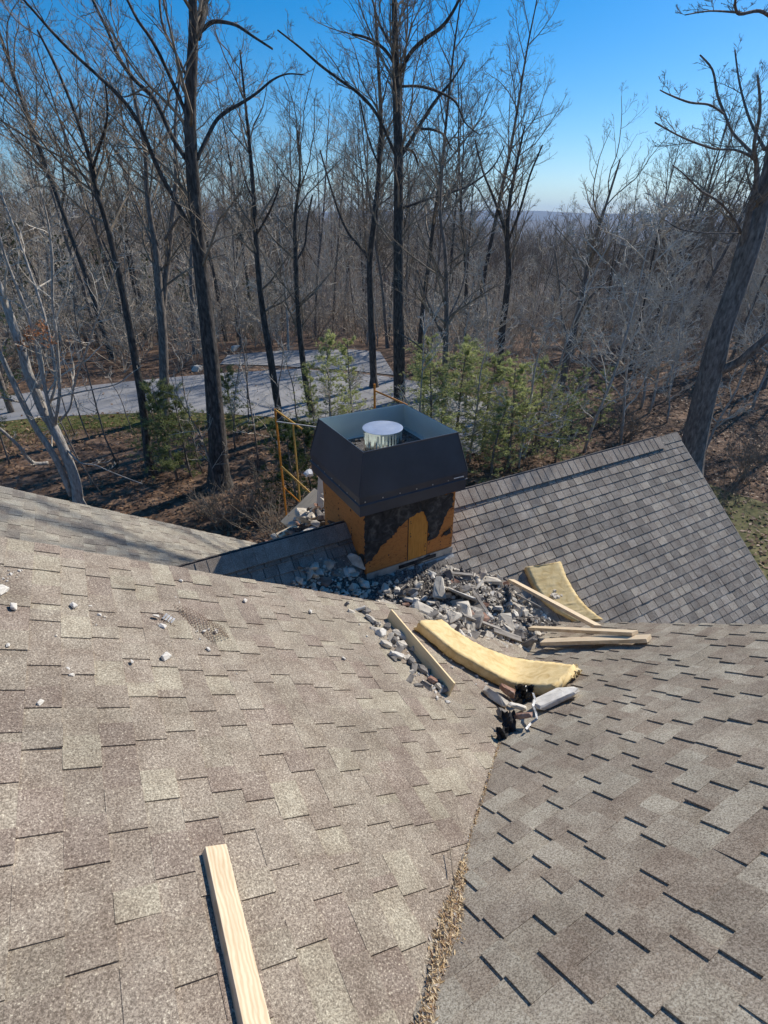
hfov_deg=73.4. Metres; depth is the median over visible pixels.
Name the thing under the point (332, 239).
tree
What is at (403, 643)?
rubble stone
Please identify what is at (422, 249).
tree
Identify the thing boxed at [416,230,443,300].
tree
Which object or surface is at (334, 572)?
rubble chunk
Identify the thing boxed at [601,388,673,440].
shrub
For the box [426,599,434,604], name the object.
rubble chunk
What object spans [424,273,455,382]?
tree
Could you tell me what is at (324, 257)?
tree
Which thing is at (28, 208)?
tree
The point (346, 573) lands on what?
rubble chunk
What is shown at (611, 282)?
tree
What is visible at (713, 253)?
tree
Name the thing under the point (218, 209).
tree
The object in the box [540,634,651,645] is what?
lumber board
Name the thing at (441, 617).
rubble chunk
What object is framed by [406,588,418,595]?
rubble chunk
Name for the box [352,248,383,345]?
tree
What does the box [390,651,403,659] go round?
rubble stone
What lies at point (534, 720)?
metal strip
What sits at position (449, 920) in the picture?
dry leaves
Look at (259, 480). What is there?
shrub
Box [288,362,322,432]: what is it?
pine tree
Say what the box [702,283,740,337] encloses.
tree
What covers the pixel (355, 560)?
stone slab
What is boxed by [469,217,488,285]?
tree
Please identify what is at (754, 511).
moss bank
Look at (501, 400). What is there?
shrub
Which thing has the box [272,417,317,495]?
pine tree
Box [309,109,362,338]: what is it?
tree
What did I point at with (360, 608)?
mortar crumb
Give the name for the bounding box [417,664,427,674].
rubble stone
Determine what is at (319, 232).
tree
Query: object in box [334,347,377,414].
tree
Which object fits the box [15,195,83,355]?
tree
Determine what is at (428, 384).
pine tree
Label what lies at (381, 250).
tree
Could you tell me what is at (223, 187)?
tree
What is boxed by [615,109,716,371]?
tree
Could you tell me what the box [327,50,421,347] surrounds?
tree
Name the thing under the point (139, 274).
tree
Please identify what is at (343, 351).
pine tree
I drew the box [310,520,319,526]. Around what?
rubble chunk
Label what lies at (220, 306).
tree
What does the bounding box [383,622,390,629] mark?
rubble stone
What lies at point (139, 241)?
tree
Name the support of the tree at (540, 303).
on the ground at (250, 346)
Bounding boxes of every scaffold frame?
[274,409,315,527]
[373,384,407,408]
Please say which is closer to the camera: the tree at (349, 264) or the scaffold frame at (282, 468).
the scaffold frame at (282, 468)
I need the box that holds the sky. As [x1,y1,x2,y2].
[0,0,767,214]
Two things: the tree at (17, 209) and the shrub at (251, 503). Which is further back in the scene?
the tree at (17, 209)
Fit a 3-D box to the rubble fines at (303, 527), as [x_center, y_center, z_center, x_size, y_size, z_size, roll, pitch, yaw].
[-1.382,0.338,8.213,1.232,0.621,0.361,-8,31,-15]
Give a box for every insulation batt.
[413,619,577,695]
[524,561,602,621]
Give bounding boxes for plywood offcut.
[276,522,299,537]
[280,488,316,526]
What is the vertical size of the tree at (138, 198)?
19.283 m
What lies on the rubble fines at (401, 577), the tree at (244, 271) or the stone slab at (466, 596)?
the stone slab at (466, 596)
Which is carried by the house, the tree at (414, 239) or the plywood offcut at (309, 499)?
the plywood offcut at (309, 499)
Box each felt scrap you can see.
[496,727,508,740]
[501,710,515,733]
[514,684,533,703]
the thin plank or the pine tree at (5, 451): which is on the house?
the thin plank
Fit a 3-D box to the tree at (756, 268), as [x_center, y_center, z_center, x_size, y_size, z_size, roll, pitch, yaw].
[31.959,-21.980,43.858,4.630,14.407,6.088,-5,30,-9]
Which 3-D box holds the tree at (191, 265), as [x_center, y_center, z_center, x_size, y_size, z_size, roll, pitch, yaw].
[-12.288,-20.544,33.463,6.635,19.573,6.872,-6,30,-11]
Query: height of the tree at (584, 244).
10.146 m
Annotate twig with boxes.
[447,846,455,887]
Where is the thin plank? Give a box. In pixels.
[387,609,455,695]
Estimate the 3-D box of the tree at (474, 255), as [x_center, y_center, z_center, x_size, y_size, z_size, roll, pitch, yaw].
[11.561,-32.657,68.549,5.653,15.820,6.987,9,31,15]
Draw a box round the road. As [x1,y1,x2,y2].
[0,369,494,454]
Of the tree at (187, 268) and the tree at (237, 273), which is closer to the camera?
the tree at (187, 268)
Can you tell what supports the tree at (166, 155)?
on the ground at (250, 346)
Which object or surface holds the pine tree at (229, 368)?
on the ground at (250, 346)
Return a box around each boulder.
[191,365,202,371]
[231,345,239,351]
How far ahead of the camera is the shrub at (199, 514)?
15.66 m
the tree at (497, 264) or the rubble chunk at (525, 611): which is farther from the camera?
the tree at (497, 264)
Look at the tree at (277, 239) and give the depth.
65.46 m
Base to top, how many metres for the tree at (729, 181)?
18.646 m
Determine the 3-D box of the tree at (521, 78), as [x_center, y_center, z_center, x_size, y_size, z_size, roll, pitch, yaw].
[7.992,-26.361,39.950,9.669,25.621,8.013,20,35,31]
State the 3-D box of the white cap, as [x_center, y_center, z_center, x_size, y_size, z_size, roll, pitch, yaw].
[-1.216,-0.627,8.299,0.134,0.092,0.165,38,32,24]
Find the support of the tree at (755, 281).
on the ground at (250, 346)
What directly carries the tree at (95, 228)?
on the ground at (250, 346)
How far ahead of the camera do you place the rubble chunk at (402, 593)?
6.70 m
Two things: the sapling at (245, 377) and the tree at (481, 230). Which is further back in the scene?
the tree at (481, 230)
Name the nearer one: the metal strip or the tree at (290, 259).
the metal strip
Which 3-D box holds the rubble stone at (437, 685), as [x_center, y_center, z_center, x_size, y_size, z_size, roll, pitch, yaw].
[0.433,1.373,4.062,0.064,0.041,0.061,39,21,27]
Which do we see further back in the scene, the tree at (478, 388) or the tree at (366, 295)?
the tree at (366, 295)
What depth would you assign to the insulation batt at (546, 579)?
7.62 m
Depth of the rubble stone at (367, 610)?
4.71 m
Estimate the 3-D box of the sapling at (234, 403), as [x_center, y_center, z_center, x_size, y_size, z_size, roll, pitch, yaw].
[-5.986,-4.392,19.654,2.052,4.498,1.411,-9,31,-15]
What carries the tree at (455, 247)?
on the ground at (250, 346)
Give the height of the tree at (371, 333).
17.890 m
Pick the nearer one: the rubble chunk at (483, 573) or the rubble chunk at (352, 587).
the rubble chunk at (352, 587)
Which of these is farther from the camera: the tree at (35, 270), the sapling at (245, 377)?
the tree at (35, 270)
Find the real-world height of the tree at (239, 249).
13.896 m
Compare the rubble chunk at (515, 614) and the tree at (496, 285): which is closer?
the rubble chunk at (515, 614)
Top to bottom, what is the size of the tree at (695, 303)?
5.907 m
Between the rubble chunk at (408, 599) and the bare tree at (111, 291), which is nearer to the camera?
the rubble chunk at (408, 599)
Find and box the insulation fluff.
[564,664,581,686]
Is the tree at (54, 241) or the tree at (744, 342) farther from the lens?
the tree at (54, 241)
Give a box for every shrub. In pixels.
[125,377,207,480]
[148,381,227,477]
[178,480,229,522]
[184,475,249,530]
[215,468,278,523]
[224,487,310,540]
[237,452,294,508]
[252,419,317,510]
[482,374,535,429]
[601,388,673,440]
[708,463,759,506]
[721,419,767,484]
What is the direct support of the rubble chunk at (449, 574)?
on the rubble fines at (401, 577)
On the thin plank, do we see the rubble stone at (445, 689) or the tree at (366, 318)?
the rubble stone at (445, 689)
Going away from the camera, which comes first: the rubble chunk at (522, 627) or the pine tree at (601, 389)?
the rubble chunk at (522, 627)
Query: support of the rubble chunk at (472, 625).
on the house
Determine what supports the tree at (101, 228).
on the ground at (250, 346)
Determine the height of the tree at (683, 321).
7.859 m
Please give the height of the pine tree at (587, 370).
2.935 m
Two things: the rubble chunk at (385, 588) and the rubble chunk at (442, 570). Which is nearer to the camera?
the rubble chunk at (385, 588)
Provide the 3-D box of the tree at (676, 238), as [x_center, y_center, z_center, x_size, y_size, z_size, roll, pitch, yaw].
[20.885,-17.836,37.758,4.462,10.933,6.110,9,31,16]
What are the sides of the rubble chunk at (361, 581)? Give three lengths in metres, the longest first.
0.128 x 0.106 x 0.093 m
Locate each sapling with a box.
[8,308,102,494]
[27,281,74,433]
[46,248,117,464]
[49,291,90,439]
[90,348,132,433]
[166,371,227,485]
[170,316,207,471]
[173,369,192,449]
[187,270,231,391]
[199,334,249,449]
[219,259,264,471]
[234,333,257,429]
[248,326,301,473]
[271,314,308,438]
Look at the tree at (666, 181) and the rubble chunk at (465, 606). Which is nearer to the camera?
the rubble chunk at (465, 606)
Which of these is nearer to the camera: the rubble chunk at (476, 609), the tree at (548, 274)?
the rubble chunk at (476, 609)
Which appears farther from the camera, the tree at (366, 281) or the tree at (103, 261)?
the tree at (103, 261)
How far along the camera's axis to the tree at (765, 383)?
27.58 m
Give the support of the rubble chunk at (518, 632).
on the house
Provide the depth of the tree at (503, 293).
51.82 m
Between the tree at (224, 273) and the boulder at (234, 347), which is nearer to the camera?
the boulder at (234, 347)
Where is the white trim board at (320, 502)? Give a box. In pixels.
[317,477,323,506]
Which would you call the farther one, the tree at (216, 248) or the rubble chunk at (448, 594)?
the tree at (216, 248)
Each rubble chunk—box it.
[288,521,295,525]
[295,576,302,584]
[306,569,313,581]
[307,571,319,577]
[308,562,318,570]
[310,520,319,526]
[316,568,323,575]
[316,576,332,586]
[318,513,324,519]
[323,560,334,569]
[330,569,339,576]
[343,568,350,576]
[348,568,355,572]
[348,583,356,591]
[350,571,359,576]
[358,578,364,584]
[360,580,369,588]
[380,599,394,603]
[381,583,389,594]
[392,589,405,596]
[402,596,413,602]
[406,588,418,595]
[412,601,442,618]
[414,581,422,587]
[420,595,427,601]
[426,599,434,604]
[427,610,438,618]
[432,601,439,608]
[437,615,446,622]
[440,566,448,572]
[445,569,453,580]
[445,592,451,597]
[450,599,464,606]
[453,621,460,630]
[456,601,471,628]
[457,585,473,592]
[458,575,471,580]
[469,595,484,605]
[470,606,482,611]
[470,621,474,630]
[470,630,480,638]
[471,611,483,628]
[474,604,485,612]
[475,580,483,589]
[476,578,484,587]
[478,567,486,579]
[483,576,502,585]
[483,612,489,621]
[486,612,494,622]
[486,630,493,638]
[493,606,501,610]
[499,613,514,630]
[502,608,510,612]
[506,601,512,607]
[507,593,511,601]
[511,609,518,617]
[512,601,528,615]
[514,629,525,640]
[517,606,524,616]
[518,624,528,635]
[521,634,537,647]
[521,643,537,649]
[523,596,531,604]
[540,613,546,618]
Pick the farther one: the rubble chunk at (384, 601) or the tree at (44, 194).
the tree at (44, 194)
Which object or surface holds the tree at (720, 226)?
on the ground at (250, 346)
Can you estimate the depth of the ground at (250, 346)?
23.05 m
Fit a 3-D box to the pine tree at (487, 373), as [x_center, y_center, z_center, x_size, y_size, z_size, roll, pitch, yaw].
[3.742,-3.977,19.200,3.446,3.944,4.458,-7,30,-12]
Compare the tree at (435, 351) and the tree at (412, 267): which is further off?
the tree at (412, 267)
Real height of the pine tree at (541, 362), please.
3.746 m
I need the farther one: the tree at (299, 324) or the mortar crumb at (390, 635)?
the tree at (299, 324)
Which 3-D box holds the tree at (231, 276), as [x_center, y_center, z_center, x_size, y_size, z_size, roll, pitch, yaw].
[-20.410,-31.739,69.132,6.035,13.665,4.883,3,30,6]
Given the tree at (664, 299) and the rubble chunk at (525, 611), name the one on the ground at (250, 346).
the tree at (664, 299)
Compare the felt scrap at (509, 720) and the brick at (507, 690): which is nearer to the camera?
the felt scrap at (509, 720)
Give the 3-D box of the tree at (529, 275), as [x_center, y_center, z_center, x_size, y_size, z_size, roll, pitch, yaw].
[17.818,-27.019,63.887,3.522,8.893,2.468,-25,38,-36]
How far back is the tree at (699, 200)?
31.44 m
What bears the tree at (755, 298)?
on the ground at (250, 346)
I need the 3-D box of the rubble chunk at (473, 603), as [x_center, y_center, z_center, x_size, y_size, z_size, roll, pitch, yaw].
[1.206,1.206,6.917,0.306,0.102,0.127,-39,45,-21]
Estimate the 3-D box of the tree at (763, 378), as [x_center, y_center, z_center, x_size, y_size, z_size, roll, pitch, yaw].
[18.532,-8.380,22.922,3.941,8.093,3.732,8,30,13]
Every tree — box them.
[0,0,116,358]
[0,0,151,322]
[0,0,157,477]
[0,52,105,346]
[0,73,76,335]
[0,90,73,303]
[0,122,60,307]
[0,125,75,307]
[0,135,62,338]
[0,154,32,295]
[0,158,49,295]
[0,161,142,504]
[0,164,30,320]
[0,173,13,283]
[0,181,31,314]
[0,198,34,280]
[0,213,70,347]
[0,233,62,339]
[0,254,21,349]
[0,261,37,349]
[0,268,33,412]
[0,268,37,388]
[0,406,25,464]
[1,214,50,312]
[3,181,47,316]
[6,154,102,336]
[12,216,59,306]
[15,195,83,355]
[17,0,312,492]
[27,240,67,326]
[28,189,70,297]
[30,184,87,280]
[34,209,72,295]
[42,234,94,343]
[43,181,117,306]
[47,0,225,419]
[49,195,87,319]
[53,175,95,317]
[58,261,84,340]
[59,154,118,309]
[59,159,118,324]
[60,264,96,347]
[66,33,153,339]
[73,102,146,332]
[75,195,144,335]
[76,159,137,327]
[80,244,120,342]
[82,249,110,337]
[86,167,149,301]
[86,214,154,349]
[92,75,177,342]
[93,169,143,283]
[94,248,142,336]
[97,209,136,313]
[99,222,144,302]
[109,185,135,281]
[111,164,187,303]
[115,72,199,310]
[118,77,211,304]
[122,377,199,466]
[124,180,176,308]
[124,209,176,294]
[127,0,238,354]
[129,172,166,307]
[130,255,156,341]
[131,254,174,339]
[131,264,169,333]
[137,21,228,341]
[137,202,185,333]
[137,210,175,322]
[138,186,174,304]
[141,152,186,311]
[146,74,216,310]
[155,123,224,323]
[155,137,231,341]
[161,223,189,297]
[166,259,198,332]
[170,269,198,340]
[173,246,222,323]
[177,229,209,282]
[178,245,223,318]
[181,169,232,320]
[185,45,264,338]
[187,195,227,319]
[197,123,289,347]
[198,0,300,421]
[198,104,251,317]
[201,156,243,331]
[201,194,225,327]
[203,364,260,439]
[205,135,272,337]
[208,193,233,297]
[212,226,242,301]
[213,207,253,328]
[215,220,254,309]
[216,210,255,277]
[219,127,290,318]
[225,242,257,341]
[226,176,309,344]
[232,107,303,329]
[234,151,270,301]
[240,170,290,310]
[241,46,352,415]
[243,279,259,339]
[244,158,287,274]
[245,261,279,350]
[247,119,328,349]
[249,270,284,330]
[251,60,332,334]
[259,133,309,329]
[262,187,291,325]
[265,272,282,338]
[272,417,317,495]
[273,191,301,323]
[274,151,328,308]
[274,173,316,323]
[277,0,517,402]
[281,72,359,336]
[285,219,319,295]
[287,329,376,443]
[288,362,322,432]
[300,198,345,327]
[303,0,438,387]
[308,208,343,310]
[308,222,329,286]
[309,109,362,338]
[310,164,358,323]
[311,366,333,427]
[318,336,366,415]
[319,151,368,338]
[323,99,380,307]
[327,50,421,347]
[327,90,409,339]
[327,123,393,332]
[334,220,392,345]
[334,221,363,310]
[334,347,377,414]
[337,90,407,336]
[341,181,381,281]
[347,169,391,295]
[348,151,420,311]
[348,247,386,342]
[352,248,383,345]
[359,89,437,343]
[359,292,380,344]
[367,173,404,293]
[367,179,392,317]
[372,332,457,411]
[377,87,515,425]
[378,161,437,338]
[380,109,438,339]
[389,350,496,459]
[390,301,462,424]
[391,191,423,316]
[392,174,432,287]
[403,0,506,373]
[403,144,437,289]
[403,144,449,320]
[404,172,453,302]
[405,132,454,310]
[409,3,515,335]
[410,198,433,290]
[413,76,471,341]
[416,62,494,297]
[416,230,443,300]
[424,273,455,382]
[429,338,512,453]
[431,198,461,292]
[432,216,454,301]
[432,334,496,411]
[433,405,479,473]
[436,175,479,323]
[437,197,527,385]
[439,251,491,370]
[440,301,524,461]
[444,121,501,322]
[448,191,485,307]
[449,217,483,295]
[449,248,494,355]
[450,349,519,454]
[451,0,564,337]
[453,186,490,315]
[454,208,479,300]
[455,199,489,307]
[463,294,496,371]
[463,357,558,473]
[468,398,532,482]
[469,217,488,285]
[474,73,569,380]
[482,220,514,336]
[483,279,590,467]
[487,263,504,309]
[490,152,545,276]
[491,262,520,320]
[495,267,526,326]
[502,253,543,338]
[505,355,596,457]
[509,235,559,348]
[510,238,524,291]
[517,225,544,328]
[519,392,591,462]
[520,240,539,288]
[520,255,539,304]
[522,222,548,290]
[525,191,652,412]
[530,80,677,395]
[530,192,579,338]
[531,219,579,350]
[536,246,563,331]
[537,201,580,330]
[538,205,681,401]
[550,367,593,434]
[553,214,582,327]
[561,179,713,443]
[564,185,609,355]
[568,228,592,303]
[570,178,696,452]
[571,238,591,318]
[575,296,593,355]
[580,211,611,324]
[584,252,606,311]
[584,365,618,427]
[585,202,614,306]
[591,175,647,341]
[592,226,701,413]
[599,218,639,337]
[599,237,655,365]
[601,207,711,365]
[605,255,621,295]
[606,210,650,324]
[609,157,659,331]
[610,233,633,287]
[613,256,651,310]
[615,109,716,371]
[616,239,689,408]
[620,220,705,398]
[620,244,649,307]
[624,126,707,320]
[624,189,663,303]
[633,180,716,338]
[634,250,689,325]
[638,150,718,336]
[638,198,693,285]
[639,101,747,352]
[639,201,710,341]
[644,201,679,307]
[647,228,707,400]
[652,0,767,475]
[655,269,710,386]
[657,135,718,307]
[657,307,695,422]
[664,60,767,289]
[668,58,767,330]
[668,102,767,341]
[676,222,732,344]
[678,181,727,275]
[680,241,706,303]
[683,100,767,346]
[684,178,718,301]
[687,235,714,324]
[692,228,728,329]
[694,209,742,313]
[696,197,740,294]
[697,208,767,360]
[697,234,762,352]
[699,183,745,326]
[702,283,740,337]
[703,196,742,283]
[705,235,767,320]
[706,294,767,449]
[713,231,767,310]
[714,133,767,263]
[715,234,767,388]
[719,182,765,269]
[729,173,767,332]
[732,193,767,359]
[746,246,767,345]
[751,305,767,408]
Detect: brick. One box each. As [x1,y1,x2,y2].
[499,683,514,698]
[513,712,532,718]
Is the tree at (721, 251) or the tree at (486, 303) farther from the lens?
the tree at (721, 251)
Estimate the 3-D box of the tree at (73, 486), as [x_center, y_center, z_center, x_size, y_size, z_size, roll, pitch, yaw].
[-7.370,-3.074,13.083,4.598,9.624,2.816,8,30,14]
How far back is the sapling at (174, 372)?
20.25 m
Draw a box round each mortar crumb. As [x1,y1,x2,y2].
[0,584,8,595]
[10,602,16,609]
[37,699,43,705]
[69,602,77,608]
[158,623,166,628]
[161,651,170,660]
[355,606,365,610]
[369,626,380,630]
[387,632,393,641]
[387,653,396,661]
[394,646,403,652]
[406,674,413,682]
[410,663,417,672]
[413,683,422,687]
[420,680,431,690]
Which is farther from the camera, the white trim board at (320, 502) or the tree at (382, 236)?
the tree at (382, 236)
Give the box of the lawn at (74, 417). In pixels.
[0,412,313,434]
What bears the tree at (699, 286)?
on the ground at (250, 346)
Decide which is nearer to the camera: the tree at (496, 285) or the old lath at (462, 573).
the old lath at (462, 573)
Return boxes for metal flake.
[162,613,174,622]
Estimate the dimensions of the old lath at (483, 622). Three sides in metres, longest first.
0.564 x 0.050 x 0.023 m
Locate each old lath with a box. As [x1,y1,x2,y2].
[451,571,473,575]
[462,613,501,629]
[472,590,494,620]
[492,628,521,641]
[515,593,540,607]
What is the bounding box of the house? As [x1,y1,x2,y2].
[0,404,767,1023]
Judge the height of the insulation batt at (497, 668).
0.587 m
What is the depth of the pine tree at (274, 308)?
44.09 m
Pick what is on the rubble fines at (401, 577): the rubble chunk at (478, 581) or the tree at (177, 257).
the rubble chunk at (478, 581)
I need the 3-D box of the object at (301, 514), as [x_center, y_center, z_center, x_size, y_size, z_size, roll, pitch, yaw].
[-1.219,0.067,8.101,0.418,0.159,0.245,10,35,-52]
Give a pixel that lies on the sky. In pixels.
(599, 45)
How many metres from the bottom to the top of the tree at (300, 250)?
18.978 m
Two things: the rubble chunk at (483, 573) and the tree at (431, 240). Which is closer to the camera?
the rubble chunk at (483, 573)
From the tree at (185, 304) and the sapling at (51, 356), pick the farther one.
the tree at (185, 304)
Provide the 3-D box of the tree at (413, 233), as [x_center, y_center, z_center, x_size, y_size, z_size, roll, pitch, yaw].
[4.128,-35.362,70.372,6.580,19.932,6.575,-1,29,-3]
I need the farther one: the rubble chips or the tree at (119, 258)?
the tree at (119, 258)
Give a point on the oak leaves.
(27, 336)
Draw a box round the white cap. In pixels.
[303,469,313,476]
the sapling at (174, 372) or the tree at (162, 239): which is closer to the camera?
the sapling at (174, 372)
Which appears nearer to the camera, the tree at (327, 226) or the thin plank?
the thin plank
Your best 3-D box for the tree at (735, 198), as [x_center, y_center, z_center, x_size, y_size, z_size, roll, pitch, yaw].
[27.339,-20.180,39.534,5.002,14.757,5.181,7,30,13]
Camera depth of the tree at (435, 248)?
62.64 m
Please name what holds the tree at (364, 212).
on the ground at (250, 346)
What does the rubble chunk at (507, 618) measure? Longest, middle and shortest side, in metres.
0.284 x 0.196 x 0.102 m
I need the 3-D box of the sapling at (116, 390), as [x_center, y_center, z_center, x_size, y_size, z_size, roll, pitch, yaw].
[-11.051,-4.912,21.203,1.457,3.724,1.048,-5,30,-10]
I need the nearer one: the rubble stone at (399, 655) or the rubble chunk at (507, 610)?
the rubble stone at (399, 655)
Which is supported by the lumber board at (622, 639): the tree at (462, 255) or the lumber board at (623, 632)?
the lumber board at (623, 632)
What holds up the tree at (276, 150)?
on the ground at (250, 346)
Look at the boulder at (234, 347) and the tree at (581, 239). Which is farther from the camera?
the tree at (581, 239)
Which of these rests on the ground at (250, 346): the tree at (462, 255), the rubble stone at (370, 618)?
the tree at (462, 255)
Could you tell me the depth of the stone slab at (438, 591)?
6.71 m
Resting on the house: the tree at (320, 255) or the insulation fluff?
the insulation fluff
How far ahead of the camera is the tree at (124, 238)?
34.37 m
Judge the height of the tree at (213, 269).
20.903 m
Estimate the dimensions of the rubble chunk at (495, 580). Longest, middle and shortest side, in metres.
0.406 x 0.188 x 0.092 m
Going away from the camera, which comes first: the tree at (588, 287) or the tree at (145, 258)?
the tree at (588, 287)
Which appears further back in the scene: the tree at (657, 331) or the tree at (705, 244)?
the tree at (705, 244)
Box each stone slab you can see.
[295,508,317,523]
[347,553,365,569]
[432,576,445,599]
[446,611,461,623]
[448,588,477,601]
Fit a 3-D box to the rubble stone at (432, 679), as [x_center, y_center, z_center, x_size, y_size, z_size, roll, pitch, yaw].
[0.387,1.338,4.104,0.085,0.040,0.051,28,16,16]
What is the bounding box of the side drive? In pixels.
[220,349,392,374]
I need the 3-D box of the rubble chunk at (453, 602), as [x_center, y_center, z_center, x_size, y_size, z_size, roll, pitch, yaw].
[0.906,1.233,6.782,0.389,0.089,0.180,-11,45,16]
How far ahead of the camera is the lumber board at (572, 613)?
6.28 m
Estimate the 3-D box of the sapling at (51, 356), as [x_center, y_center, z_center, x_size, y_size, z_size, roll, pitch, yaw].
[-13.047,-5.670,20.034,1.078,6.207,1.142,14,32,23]
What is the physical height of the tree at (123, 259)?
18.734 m
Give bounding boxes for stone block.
[482,685,508,707]
[496,707,505,717]
[508,702,526,710]
[532,687,578,709]
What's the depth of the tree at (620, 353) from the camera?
18.28 m
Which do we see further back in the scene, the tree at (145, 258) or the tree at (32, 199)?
the tree at (145, 258)
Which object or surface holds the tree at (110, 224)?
on the ground at (250, 346)
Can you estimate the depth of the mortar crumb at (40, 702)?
2.24 m
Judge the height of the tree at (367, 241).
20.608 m
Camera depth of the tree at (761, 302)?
35.05 m
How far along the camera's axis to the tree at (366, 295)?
42.80 m
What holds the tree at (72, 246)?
on the ground at (250, 346)
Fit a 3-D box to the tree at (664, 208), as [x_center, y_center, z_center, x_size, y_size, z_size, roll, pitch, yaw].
[9.053,-6.570,18.630,3.750,9.188,5.135,-1,29,-1]
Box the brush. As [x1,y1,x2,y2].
[0,253,767,372]
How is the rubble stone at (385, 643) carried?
on the house
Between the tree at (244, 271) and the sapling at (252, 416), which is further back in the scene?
the tree at (244, 271)
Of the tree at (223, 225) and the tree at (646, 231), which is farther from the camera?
the tree at (646, 231)
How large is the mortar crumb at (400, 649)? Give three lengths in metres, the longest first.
0.143 x 0.060 x 0.048 m
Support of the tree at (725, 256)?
on the ground at (250, 346)
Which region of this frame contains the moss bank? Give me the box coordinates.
[709,484,767,579]
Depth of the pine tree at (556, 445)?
18.78 m
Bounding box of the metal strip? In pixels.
[525,693,537,729]
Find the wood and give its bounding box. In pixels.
[0,188,767,317]
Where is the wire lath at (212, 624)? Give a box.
[157,605,228,642]
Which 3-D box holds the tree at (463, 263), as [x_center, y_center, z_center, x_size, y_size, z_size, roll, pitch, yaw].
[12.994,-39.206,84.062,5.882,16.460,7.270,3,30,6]
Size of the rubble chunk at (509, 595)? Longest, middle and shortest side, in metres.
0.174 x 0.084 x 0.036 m
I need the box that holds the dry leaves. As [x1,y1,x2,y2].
[410,741,500,1023]
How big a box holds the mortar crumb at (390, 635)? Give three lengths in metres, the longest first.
0.135 x 0.062 x 0.031 m
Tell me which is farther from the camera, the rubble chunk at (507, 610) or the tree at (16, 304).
the tree at (16, 304)
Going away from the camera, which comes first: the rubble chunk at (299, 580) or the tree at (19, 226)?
the rubble chunk at (299, 580)
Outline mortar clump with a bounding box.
[550,589,562,598]
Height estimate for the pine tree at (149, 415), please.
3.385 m
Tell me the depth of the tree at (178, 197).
49.99 m
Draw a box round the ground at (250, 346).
[0,210,767,542]
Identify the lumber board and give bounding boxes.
[202,844,270,1023]
[508,579,601,628]
[528,626,637,635]
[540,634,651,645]
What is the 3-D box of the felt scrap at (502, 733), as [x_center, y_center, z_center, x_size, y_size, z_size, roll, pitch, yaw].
[0.871,1.630,3.789,0.097,0.120,0.112,-15,33,-25]
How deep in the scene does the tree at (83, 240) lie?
61.79 m
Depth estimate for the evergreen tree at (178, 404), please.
17.85 m
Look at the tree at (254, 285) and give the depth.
34.29 m
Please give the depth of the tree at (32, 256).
66.07 m
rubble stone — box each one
[361,607,370,614]
[365,614,378,626]
[375,628,386,636]
[380,640,391,647]
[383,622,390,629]
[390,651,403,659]
[392,629,405,640]
[392,636,397,643]
[395,640,407,647]
[408,656,414,664]
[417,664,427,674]
[427,675,437,683]
[434,683,441,688]
[441,686,448,692]
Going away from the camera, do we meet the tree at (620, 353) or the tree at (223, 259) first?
the tree at (620, 353)
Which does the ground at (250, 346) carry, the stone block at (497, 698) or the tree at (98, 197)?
the tree at (98, 197)
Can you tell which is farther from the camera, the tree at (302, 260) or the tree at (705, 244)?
the tree at (302, 260)
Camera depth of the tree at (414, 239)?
43.35 m
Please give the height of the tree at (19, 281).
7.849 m
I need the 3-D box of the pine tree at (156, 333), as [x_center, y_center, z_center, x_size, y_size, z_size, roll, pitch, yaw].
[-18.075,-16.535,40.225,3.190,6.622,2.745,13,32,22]
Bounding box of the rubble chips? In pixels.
[293,558,547,651]
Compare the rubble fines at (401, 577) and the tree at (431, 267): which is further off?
the tree at (431, 267)
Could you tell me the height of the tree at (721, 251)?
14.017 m
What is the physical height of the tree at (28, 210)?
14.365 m
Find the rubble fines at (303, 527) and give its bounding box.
[277,509,325,537]
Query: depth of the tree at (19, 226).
77.45 m
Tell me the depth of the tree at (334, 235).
70.16 m
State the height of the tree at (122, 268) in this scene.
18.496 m
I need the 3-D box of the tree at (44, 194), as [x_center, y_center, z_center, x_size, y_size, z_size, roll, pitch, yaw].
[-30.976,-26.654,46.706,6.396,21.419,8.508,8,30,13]
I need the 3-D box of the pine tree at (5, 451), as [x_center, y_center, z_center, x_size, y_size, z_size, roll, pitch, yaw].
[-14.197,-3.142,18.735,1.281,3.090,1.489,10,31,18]
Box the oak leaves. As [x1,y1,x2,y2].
[14,319,56,355]
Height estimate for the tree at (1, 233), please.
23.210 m
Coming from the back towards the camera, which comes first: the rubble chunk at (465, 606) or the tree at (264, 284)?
the tree at (264, 284)
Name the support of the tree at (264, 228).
on the ground at (250, 346)
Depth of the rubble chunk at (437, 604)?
6.62 m
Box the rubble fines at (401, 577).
[295,562,560,643]
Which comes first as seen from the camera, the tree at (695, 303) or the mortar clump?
the mortar clump
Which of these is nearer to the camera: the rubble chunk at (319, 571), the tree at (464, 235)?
the rubble chunk at (319, 571)
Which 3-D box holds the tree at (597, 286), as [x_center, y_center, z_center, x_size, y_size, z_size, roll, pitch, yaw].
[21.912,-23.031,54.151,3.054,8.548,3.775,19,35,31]
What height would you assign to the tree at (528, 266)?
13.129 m
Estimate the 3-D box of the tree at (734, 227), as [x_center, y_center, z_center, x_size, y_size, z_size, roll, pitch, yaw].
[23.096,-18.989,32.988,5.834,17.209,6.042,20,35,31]
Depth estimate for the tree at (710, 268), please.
59.93 m
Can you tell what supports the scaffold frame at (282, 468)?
on the ground at (250, 346)

